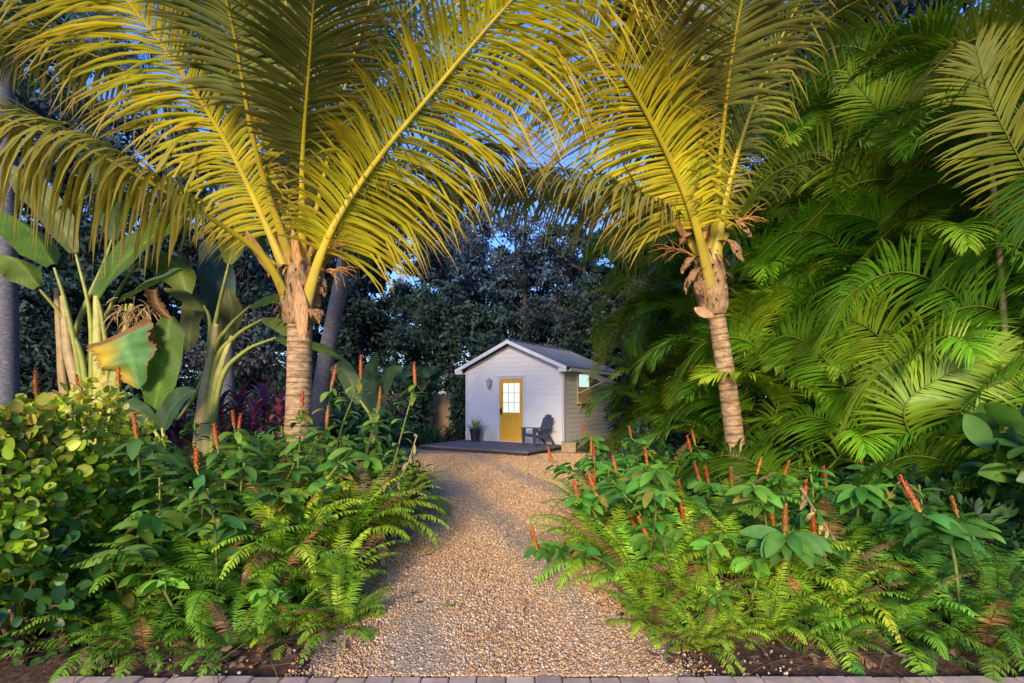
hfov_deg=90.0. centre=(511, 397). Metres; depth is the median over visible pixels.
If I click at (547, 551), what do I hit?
red ginger
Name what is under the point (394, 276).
sky
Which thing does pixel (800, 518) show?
red ginger
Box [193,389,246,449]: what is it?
cordyline
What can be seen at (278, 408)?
cordyline
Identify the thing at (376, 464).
red ginger
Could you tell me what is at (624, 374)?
woodland shrub
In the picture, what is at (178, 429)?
cordyline
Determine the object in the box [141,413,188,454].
cordyline
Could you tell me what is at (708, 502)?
red ginger
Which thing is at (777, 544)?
red ginger
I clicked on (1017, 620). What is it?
sword fern
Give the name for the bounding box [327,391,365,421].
woodland shrub
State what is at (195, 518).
sword fern
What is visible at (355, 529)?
sword fern
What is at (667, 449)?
leafy shrub
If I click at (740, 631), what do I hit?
sword fern
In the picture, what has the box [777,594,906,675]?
sword fern
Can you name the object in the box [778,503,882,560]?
sword fern
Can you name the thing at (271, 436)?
red ginger
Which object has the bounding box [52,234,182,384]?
tree
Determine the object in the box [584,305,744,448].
areca palm
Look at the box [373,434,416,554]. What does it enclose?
dry stem
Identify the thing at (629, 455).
red ginger
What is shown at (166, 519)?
red ginger
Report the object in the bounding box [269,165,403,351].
tree
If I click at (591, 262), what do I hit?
tree
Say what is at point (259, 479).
red ginger
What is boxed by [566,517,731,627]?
sword fern
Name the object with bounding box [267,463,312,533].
red ginger
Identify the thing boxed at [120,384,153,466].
woodland shrub
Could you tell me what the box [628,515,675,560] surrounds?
red ginger
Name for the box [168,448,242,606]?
red ginger
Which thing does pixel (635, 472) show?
red ginger
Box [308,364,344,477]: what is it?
red ginger
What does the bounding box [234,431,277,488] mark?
red ginger
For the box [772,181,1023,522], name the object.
areca palm
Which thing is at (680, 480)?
leafy shrub
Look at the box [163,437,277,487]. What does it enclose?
sword fern
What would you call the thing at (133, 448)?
red ginger
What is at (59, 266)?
tree
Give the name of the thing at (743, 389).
woodland shrub
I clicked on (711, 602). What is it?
red ginger
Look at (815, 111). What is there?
areca palm
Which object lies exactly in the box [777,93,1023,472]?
areca palm
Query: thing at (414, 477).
sword fern
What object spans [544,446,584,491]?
red ginger
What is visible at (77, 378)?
red ginger
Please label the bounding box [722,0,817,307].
tree
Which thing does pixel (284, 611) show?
sword fern
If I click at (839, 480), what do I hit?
leafy shrub
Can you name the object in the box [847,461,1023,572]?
leafy shrub
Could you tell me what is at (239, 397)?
cordyline
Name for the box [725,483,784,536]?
red ginger
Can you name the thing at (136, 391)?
woodland shrub
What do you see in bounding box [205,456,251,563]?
red ginger
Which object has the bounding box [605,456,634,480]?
red ginger
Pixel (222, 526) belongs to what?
red ginger
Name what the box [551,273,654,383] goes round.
tree
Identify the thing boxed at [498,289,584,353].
tree
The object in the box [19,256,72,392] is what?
tree
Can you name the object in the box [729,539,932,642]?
sword fern
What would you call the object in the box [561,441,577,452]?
stone block
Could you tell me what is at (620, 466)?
red ginger
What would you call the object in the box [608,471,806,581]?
sword fern
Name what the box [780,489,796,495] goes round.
red ginger
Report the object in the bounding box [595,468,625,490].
red ginger
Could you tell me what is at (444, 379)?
woodland shrub
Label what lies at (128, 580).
red ginger
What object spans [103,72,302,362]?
tree
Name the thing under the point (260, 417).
woodland shrub
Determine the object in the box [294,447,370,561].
red ginger
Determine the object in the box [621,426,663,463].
red ginger
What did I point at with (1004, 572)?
sword fern
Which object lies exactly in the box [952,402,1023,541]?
broad leaved shrub
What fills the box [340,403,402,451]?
woodland shrub
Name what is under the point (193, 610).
sword fern
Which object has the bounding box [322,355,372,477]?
red ginger
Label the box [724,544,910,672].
sword fern
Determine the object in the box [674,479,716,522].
red ginger
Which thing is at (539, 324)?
tree
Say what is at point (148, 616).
sword fern
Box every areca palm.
[579,195,780,451]
[582,219,769,430]
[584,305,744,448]
[617,205,794,471]
[630,284,910,492]
[668,55,956,475]
[676,265,1023,491]
[715,2,1022,470]
[728,0,1023,473]
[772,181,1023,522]
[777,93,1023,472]
[823,0,1023,487]
[881,0,1023,321]
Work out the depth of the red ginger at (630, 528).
4.48 m
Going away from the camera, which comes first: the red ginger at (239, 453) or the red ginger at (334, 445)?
the red ginger at (239, 453)
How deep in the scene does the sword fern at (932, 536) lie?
4.60 m
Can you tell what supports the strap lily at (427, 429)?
on the ground
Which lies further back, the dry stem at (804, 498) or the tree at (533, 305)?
the tree at (533, 305)
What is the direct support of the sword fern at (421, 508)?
on the ground
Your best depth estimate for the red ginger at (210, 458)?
4.29 m
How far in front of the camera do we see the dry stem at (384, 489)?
4.90 m
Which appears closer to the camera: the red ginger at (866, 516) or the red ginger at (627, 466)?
the red ginger at (866, 516)
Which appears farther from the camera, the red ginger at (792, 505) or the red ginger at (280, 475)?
the red ginger at (280, 475)
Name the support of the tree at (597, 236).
on the ground
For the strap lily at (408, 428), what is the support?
on the ground
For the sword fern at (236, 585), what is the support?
on the ground
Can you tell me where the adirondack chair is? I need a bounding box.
[520,414,554,446]
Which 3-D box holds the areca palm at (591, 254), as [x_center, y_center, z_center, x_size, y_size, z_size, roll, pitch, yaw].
[4.339,-1.753,12.258,3.691,6.810,5.093,0,0,-34]
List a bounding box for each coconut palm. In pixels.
[0,0,689,473]
[396,0,916,484]
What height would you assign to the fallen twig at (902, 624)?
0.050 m
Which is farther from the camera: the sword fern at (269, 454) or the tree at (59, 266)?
the tree at (59, 266)
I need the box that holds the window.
[577,372,589,401]
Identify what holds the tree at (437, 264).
on the ground
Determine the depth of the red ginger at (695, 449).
7.39 m
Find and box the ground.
[0,399,1023,682]
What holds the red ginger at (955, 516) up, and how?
on the ground
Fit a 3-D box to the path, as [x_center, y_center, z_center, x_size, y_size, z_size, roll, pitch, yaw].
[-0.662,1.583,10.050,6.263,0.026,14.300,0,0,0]
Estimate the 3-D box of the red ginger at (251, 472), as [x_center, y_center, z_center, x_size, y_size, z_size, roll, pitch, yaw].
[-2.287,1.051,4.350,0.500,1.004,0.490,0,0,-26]
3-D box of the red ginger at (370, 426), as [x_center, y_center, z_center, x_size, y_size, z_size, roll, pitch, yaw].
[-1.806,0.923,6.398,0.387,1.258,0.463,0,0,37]
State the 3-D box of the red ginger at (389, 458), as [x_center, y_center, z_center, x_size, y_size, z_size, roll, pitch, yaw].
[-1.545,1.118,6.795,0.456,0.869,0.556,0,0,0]
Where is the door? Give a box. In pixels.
[500,379,522,441]
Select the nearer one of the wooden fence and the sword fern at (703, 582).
the sword fern at (703, 582)
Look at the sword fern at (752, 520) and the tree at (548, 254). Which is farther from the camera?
the tree at (548, 254)
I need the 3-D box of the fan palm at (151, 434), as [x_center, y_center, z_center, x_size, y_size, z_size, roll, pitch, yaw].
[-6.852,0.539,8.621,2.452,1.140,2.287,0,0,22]
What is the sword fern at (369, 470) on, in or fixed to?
on the ground
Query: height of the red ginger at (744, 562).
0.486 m
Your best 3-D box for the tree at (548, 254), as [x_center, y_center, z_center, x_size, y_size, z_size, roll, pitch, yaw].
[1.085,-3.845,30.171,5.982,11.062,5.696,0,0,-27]
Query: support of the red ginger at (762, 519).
on the ground
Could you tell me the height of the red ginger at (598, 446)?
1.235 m
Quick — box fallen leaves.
[328,473,653,663]
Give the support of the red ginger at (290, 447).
on the ground
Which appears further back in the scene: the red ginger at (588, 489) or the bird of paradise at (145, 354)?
the bird of paradise at (145, 354)
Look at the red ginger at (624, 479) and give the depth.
5.16 m
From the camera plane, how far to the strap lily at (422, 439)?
16.23 m
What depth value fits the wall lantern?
17.01 m
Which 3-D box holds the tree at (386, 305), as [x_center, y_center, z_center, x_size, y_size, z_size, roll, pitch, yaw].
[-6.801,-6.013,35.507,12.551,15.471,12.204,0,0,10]
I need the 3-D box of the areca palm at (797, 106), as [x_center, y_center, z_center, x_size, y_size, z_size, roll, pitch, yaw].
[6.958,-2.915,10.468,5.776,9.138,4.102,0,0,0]
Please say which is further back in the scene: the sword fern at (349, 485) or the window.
the window
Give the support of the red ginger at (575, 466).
on the ground
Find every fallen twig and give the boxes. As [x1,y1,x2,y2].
[826,624,997,639]
[847,628,930,631]
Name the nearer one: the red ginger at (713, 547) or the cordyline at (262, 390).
the red ginger at (713, 547)
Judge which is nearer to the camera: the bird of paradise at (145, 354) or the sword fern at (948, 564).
the sword fern at (948, 564)
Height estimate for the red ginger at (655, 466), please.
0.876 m
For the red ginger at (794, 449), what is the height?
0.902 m
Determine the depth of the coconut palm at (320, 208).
5.65 m
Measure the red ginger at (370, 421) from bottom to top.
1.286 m
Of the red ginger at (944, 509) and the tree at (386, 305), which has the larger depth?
the tree at (386, 305)
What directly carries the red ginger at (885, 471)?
on the ground
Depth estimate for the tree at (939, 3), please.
15.20 m
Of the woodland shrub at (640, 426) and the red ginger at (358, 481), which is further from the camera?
the woodland shrub at (640, 426)
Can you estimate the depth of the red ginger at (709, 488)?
5.39 m
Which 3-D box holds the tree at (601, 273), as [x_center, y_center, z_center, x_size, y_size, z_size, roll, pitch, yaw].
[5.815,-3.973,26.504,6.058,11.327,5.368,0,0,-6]
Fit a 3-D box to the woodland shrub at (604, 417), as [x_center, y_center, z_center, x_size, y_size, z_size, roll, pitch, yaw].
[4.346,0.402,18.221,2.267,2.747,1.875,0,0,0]
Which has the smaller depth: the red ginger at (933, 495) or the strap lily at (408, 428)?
the red ginger at (933, 495)
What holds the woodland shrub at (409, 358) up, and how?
on the ground
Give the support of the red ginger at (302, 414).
on the ground
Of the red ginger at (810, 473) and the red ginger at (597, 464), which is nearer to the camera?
the red ginger at (810, 473)
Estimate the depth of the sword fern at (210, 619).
3.35 m
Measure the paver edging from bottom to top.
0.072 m
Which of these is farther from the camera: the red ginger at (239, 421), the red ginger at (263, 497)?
the red ginger at (239, 421)
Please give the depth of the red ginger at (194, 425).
6.21 m
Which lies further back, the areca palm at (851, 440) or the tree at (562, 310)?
the tree at (562, 310)
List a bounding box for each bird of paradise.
[0,151,195,461]
[120,386,195,494]
[164,196,348,487]
[329,352,402,451]
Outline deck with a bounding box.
[420,440,560,455]
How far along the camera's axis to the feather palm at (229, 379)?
12.92 m
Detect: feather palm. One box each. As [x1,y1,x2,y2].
[0,0,159,491]
[115,0,328,427]
[237,0,483,470]
[604,0,839,451]
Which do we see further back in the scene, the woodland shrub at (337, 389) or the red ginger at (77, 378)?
the woodland shrub at (337, 389)
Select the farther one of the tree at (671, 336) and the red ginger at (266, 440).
the tree at (671, 336)
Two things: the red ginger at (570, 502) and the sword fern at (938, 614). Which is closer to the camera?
the sword fern at (938, 614)
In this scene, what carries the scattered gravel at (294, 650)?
on the ground
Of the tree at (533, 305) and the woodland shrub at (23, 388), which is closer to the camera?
the woodland shrub at (23, 388)
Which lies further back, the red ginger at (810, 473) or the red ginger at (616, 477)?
the red ginger at (616, 477)
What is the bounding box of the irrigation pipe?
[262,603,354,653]
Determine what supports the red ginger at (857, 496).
on the ground
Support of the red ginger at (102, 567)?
on the ground
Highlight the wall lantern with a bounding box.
[486,378,491,387]
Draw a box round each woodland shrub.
[20,380,28,397]
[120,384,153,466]
[122,367,194,439]
[159,411,278,470]
[174,370,259,436]
[184,395,284,450]
[249,371,330,431]
[275,404,355,446]
[282,409,379,461]
[312,339,368,393]
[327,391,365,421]
[328,376,364,411]
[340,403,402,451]
[374,344,425,393]
[378,364,425,439]
[400,379,435,437]
[416,331,465,393]
[446,375,465,438]
[570,331,614,380]
[603,374,643,439]
[608,372,671,444]
[611,339,649,427]
[617,414,659,449]
[644,410,719,469]
[682,372,764,455]
[751,369,898,468]
[929,345,1023,498]
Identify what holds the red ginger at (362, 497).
on the ground
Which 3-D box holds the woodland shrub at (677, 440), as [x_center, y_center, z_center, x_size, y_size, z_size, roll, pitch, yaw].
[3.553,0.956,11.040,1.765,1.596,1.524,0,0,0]
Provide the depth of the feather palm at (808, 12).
12.26 m
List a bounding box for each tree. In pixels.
[5,22,140,268]
[15,74,179,334]
[18,230,84,350]
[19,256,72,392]
[19,265,139,399]
[43,101,250,433]
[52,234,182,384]
[69,269,246,402]
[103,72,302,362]
[139,185,344,422]
[176,295,286,412]
[192,279,323,398]
[260,127,388,369]
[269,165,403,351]
[312,276,403,390]
[321,212,481,363]
[366,277,465,393]
[373,189,478,371]
[414,162,559,370]
[418,210,532,375]
[418,280,523,393]
[444,161,592,347]
[465,191,588,350]
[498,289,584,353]
[507,253,616,359]
[508,249,569,340]
[521,203,646,378]
[530,254,591,293]
[549,227,649,383]
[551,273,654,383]
[560,185,652,296]
[569,229,657,348]
[590,133,747,379]
[603,144,692,287]
[619,149,820,446]
[654,281,744,414]
[700,270,819,447]
[709,0,934,309]
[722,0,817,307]
[733,0,963,453]
[814,155,981,457]
[842,0,1023,448]
[924,262,1023,374]
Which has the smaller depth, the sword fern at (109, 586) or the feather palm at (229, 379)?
the sword fern at (109, 586)
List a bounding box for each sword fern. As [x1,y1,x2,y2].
[0,563,194,681]
[3,540,180,629]
[29,510,245,629]
[58,594,206,678]
[67,471,299,572]
[68,584,213,666]
[70,501,322,647]
[71,506,249,638]
[143,585,239,652]
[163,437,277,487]
[164,525,363,653]
[165,591,300,676]
[185,473,358,561]
[201,434,321,473]
[201,449,365,536]
[211,460,385,595]
[223,513,405,644]
[233,576,339,663]
[237,457,426,598]
[262,445,402,553]
[269,461,452,565]
[270,564,396,665]
[331,467,450,550]
[348,462,440,516]
[368,459,455,522]
[373,460,451,516]
[520,500,674,594]
[525,474,634,562]
[550,464,637,515]
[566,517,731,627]
[569,465,636,541]
[595,562,703,650]
[599,440,664,466]
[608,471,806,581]
[623,543,783,642]
[630,496,755,596]
[639,437,705,479]
[642,597,744,676]
[672,505,863,626]
[676,576,785,653]
[692,482,864,595]
[698,560,867,664]
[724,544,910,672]
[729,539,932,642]
[731,477,934,609]
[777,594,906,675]
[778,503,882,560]
[786,557,1018,677]
[789,486,1023,575]
[799,472,900,522]
[823,518,1023,644]
[830,483,1013,571]
[855,589,999,676]
[885,559,1023,682]
[894,549,1023,657]
[898,537,1023,616]
[949,578,1023,638]
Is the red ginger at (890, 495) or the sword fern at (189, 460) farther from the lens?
the sword fern at (189, 460)
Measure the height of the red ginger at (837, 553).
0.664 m
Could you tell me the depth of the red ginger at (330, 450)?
5.98 m
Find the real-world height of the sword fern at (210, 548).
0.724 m
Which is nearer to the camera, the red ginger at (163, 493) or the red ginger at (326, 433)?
the red ginger at (163, 493)
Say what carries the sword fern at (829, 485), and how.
on the ground
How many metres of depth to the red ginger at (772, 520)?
4.15 m
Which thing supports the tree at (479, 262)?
on the ground
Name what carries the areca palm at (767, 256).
on the ground
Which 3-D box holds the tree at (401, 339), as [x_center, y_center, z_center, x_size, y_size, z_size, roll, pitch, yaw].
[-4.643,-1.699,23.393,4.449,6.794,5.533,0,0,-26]
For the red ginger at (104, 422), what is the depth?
4.59 m
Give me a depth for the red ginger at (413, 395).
5.56 m
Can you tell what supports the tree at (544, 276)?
on the ground
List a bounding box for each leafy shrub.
[125,446,277,515]
[205,455,351,541]
[338,433,433,502]
[605,437,697,491]
[619,466,720,514]
[794,468,903,539]
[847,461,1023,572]
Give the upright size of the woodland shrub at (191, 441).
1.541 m
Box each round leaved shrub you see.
[0,375,171,576]
[0,393,138,640]
[0,514,122,665]
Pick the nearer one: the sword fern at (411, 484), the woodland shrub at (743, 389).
the sword fern at (411, 484)
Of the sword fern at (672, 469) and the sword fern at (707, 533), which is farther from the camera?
the sword fern at (672, 469)
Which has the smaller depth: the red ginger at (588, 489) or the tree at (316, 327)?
the red ginger at (588, 489)
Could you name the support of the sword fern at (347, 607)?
on the ground
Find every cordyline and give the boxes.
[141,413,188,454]
[159,396,197,474]
[176,400,225,451]
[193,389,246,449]
[218,380,258,440]
[226,394,279,455]
[238,378,278,438]
[257,387,285,452]
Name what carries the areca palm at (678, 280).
on the ground
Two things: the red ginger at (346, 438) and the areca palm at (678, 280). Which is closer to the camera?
the red ginger at (346, 438)
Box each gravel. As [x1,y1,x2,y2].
[103,641,798,676]
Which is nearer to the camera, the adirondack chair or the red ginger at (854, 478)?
the red ginger at (854, 478)
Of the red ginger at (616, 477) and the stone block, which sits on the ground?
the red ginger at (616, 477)
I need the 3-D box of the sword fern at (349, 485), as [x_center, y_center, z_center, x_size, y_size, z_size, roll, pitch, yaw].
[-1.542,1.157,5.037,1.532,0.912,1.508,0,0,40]
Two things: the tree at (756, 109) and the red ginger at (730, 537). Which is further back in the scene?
the tree at (756, 109)
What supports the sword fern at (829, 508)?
on the ground
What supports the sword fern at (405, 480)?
on the ground
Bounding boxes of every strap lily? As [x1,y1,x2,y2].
[385,424,417,447]
[394,422,412,444]
[403,427,433,445]
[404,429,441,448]
[405,419,420,440]
[418,421,434,443]
[424,424,452,442]
[435,421,463,441]
[574,441,589,452]
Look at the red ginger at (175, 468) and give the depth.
4.57 m
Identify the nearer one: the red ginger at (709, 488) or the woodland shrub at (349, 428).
the red ginger at (709, 488)
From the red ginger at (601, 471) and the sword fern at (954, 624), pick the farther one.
the red ginger at (601, 471)
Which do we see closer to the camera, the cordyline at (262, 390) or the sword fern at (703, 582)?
the sword fern at (703, 582)
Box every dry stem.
[313,478,388,544]
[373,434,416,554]
[799,487,845,561]
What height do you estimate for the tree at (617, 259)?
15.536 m
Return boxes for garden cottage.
[455,339,620,444]
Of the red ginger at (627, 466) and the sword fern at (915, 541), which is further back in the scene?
the red ginger at (627, 466)
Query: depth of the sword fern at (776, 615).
3.40 m
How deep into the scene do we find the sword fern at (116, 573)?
3.53 m
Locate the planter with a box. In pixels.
[469,429,480,440]
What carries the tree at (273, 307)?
on the ground
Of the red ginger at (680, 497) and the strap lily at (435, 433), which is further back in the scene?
the strap lily at (435, 433)
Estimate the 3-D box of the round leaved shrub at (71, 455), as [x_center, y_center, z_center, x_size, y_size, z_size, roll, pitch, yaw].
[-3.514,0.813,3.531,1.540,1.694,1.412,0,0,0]
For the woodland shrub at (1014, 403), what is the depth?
8.22 m
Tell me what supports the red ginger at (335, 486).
on the ground
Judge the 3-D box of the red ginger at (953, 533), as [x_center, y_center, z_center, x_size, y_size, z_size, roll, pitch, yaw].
[2.869,1.037,3.476,0.492,1.008,0.487,0,0,8]
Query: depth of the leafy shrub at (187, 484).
6.05 m
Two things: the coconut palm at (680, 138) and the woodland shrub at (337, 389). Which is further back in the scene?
the woodland shrub at (337, 389)
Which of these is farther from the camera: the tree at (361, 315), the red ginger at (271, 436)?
the tree at (361, 315)
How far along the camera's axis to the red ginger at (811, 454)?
7.08 m
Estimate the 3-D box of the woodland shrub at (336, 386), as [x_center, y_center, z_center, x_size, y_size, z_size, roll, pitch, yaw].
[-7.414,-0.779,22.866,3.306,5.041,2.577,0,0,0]
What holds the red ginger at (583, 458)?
on the ground
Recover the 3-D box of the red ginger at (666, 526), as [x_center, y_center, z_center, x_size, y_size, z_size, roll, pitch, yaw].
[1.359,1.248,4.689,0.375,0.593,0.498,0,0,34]
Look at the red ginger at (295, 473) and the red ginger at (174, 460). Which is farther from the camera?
the red ginger at (295, 473)
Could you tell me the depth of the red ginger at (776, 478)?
6.01 m
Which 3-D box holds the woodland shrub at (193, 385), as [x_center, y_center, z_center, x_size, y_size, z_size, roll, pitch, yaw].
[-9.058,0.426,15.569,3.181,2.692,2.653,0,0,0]
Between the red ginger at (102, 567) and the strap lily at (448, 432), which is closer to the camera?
the red ginger at (102, 567)
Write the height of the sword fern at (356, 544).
0.776 m
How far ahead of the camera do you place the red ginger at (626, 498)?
4.44 m
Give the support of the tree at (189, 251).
on the ground
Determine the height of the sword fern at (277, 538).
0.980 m
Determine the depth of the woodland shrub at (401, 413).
19.57 m
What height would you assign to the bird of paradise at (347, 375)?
2.354 m
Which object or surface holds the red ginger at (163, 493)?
on the ground
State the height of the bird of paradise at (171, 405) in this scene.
1.753 m
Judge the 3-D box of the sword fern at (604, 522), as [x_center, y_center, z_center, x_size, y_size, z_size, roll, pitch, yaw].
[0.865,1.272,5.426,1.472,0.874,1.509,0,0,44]
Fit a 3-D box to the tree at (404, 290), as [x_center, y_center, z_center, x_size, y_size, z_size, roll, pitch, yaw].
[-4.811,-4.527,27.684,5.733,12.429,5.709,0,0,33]
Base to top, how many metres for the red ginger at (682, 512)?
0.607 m
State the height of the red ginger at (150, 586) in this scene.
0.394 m
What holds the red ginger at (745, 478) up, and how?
on the ground
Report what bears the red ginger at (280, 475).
on the ground
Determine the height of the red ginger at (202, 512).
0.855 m
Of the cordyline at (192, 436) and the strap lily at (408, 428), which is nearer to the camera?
the cordyline at (192, 436)
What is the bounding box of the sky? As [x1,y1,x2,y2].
[2,0,1020,397]
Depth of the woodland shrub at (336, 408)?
13.48 m
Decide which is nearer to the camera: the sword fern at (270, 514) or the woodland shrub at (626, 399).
the sword fern at (270, 514)
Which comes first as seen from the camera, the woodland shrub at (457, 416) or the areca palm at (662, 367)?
the areca palm at (662, 367)
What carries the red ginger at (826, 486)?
on the ground
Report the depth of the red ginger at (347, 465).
5.21 m
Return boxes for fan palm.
[58,411,193,449]
[396,365,444,391]
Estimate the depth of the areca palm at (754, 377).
7.58 m
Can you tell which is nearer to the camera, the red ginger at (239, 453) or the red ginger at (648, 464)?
the red ginger at (239, 453)
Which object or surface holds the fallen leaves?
on the path
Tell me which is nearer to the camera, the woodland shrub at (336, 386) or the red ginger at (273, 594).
the red ginger at (273, 594)
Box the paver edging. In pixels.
[50,676,1023,682]
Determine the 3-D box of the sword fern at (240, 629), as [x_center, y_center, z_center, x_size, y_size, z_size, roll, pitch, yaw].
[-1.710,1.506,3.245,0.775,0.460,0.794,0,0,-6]
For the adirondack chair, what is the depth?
15.60 m
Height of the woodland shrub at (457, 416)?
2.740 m
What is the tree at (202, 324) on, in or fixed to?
on the ground
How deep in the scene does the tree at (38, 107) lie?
15.34 m
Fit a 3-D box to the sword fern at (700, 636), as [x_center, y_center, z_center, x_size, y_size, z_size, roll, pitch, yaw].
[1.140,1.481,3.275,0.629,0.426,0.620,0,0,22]
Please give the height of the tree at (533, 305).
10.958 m
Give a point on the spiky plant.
(475, 424)
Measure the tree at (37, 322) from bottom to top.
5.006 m
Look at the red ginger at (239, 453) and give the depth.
4.74 m
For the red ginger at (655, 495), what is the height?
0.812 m
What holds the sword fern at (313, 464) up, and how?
on the ground
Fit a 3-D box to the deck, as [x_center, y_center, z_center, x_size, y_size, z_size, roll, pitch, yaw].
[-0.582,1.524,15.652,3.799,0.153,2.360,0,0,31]
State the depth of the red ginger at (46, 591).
3.29 m
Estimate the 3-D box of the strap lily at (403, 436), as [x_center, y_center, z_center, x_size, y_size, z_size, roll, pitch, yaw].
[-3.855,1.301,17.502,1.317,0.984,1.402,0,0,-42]
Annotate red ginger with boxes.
[32,371,51,494]
[36,585,73,603]
[74,374,100,436]
[80,542,158,615]
[82,404,117,460]
[96,442,128,502]
[100,411,177,532]
[107,366,148,509]
[109,507,192,604]
[117,567,174,606]
[125,477,194,554]
[129,454,191,543]
[136,574,189,625]
[140,450,182,498]
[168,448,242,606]
[170,488,240,567]
[177,420,211,488]
[198,423,244,530]
[198,518,260,572]
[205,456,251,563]
[210,442,229,484]
[213,463,270,556]
[217,446,268,513]
[218,410,256,536]
[225,413,264,473]
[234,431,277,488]
[234,474,281,514]
[244,488,310,560]
[245,586,288,614]
[258,432,286,477]
[266,426,284,457]
[266,459,312,491]
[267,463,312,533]
[275,440,325,494]
[282,390,318,512]
[288,405,337,481]
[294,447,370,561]
[302,435,328,478]
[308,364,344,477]
[310,483,353,557]
[313,461,359,525]
[318,437,350,482]
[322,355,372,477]
[322,440,358,461]
[337,435,362,475]
[340,476,371,498]
[347,386,393,480]
[348,455,388,520]
[351,422,387,482]
[356,478,395,528]
[357,419,390,473]
[357,441,386,478]
[375,362,427,538]
[381,450,413,485]
[523,524,632,579]
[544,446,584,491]
[565,478,609,541]
[571,460,596,484]
[575,436,604,481]
[577,422,613,472]
[577,445,611,482]
[578,468,615,521]
[582,470,630,521]
[593,478,641,555]
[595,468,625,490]
[605,454,640,510]
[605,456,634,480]
[606,493,657,556]
[612,453,638,465]
[612,463,635,512]
[612,509,660,561]
[616,460,640,501]
[616,477,661,549]
[620,467,677,561]
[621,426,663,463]
[626,464,667,509]
[626,466,674,547]
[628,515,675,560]
[630,486,680,555]
[639,447,677,496]
[648,507,678,560]
[648,525,707,587]
[652,496,688,546]
[666,491,706,504]
[673,499,711,534]
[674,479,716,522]
[680,435,728,483]
[684,429,719,499]
[686,462,726,502]
[688,465,728,513]
[689,539,729,585]
[696,586,733,627]
[697,533,739,590]
[705,500,728,509]
[724,466,763,507]
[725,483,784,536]
[731,556,774,617]
[737,456,772,486]
[739,503,832,583]
[739,513,769,539]
[760,460,798,495]
[767,513,799,533]
[774,492,800,500]
[775,509,837,576]
[780,479,832,529]
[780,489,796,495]
[784,446,816,482]
[785,466,835,564]
[794,451,824,475]
[807,466,848,511]
[810,513,847,574]
[832,484,894,548]
[841,461,882,485]
[846,463,893,490]
[848,503,888,549]
[850,479,925,560]
[866,505,914,583]
[885,474,993,622]
[897,485,946,564]
[915,500,963,563]
[940,495,1007,583]
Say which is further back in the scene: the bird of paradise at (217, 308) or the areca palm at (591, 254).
the areca palm at (591, 254)
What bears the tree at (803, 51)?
on the ground
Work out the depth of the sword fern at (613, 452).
8.31 m
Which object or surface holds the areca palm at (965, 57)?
on the ground
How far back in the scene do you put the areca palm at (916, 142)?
6.81 m
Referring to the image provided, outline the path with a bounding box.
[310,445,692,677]
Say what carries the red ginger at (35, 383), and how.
on the ground
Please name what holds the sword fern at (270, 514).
on the ground
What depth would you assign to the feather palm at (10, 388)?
8.15 m
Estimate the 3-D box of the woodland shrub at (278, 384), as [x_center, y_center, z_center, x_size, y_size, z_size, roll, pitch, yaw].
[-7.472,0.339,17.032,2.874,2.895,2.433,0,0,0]
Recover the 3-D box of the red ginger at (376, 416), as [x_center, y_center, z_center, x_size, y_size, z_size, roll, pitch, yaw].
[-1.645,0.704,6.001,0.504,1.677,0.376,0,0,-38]
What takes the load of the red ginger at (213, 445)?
on the ground
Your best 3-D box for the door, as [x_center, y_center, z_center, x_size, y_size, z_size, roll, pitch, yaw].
[-0.038,0.410,16.734,0.890,2.040,0.127,0,0,31]
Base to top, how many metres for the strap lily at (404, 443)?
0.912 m
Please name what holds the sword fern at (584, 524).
on the ground
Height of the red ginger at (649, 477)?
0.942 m
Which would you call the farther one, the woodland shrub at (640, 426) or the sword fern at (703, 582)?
the woodland shrub at (640, 426)
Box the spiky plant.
[464,415,486,428]
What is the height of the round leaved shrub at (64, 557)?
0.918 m
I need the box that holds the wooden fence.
[328,394,461,434]
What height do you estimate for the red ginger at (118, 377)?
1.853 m
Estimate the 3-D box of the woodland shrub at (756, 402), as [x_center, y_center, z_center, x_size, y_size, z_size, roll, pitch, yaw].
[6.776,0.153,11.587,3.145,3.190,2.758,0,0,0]
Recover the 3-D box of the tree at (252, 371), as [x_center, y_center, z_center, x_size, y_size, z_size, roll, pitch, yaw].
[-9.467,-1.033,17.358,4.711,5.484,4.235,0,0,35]
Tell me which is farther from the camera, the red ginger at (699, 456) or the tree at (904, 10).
the tree at (904, 10)
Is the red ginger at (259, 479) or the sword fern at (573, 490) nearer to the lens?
the red ginger at (259, 479)
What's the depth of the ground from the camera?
3.11 m
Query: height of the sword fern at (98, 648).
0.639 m
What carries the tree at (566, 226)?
on the ground
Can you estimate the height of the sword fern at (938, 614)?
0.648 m
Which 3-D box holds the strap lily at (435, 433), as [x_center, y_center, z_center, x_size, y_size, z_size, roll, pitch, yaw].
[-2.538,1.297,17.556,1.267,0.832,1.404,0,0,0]
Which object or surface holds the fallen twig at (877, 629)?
on the ground
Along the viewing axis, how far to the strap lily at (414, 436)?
16.93 m
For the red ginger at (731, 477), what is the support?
on the ground
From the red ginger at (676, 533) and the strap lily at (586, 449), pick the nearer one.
the red ginger at (676, 533)
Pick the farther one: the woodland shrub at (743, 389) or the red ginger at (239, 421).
the woodland shrub at (743, 389)
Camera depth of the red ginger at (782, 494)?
5.89 m
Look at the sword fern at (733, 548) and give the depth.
4.00 m
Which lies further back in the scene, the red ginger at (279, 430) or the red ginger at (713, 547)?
the red ginger at (279, 430)
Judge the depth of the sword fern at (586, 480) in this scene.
6.08 m
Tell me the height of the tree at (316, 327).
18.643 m

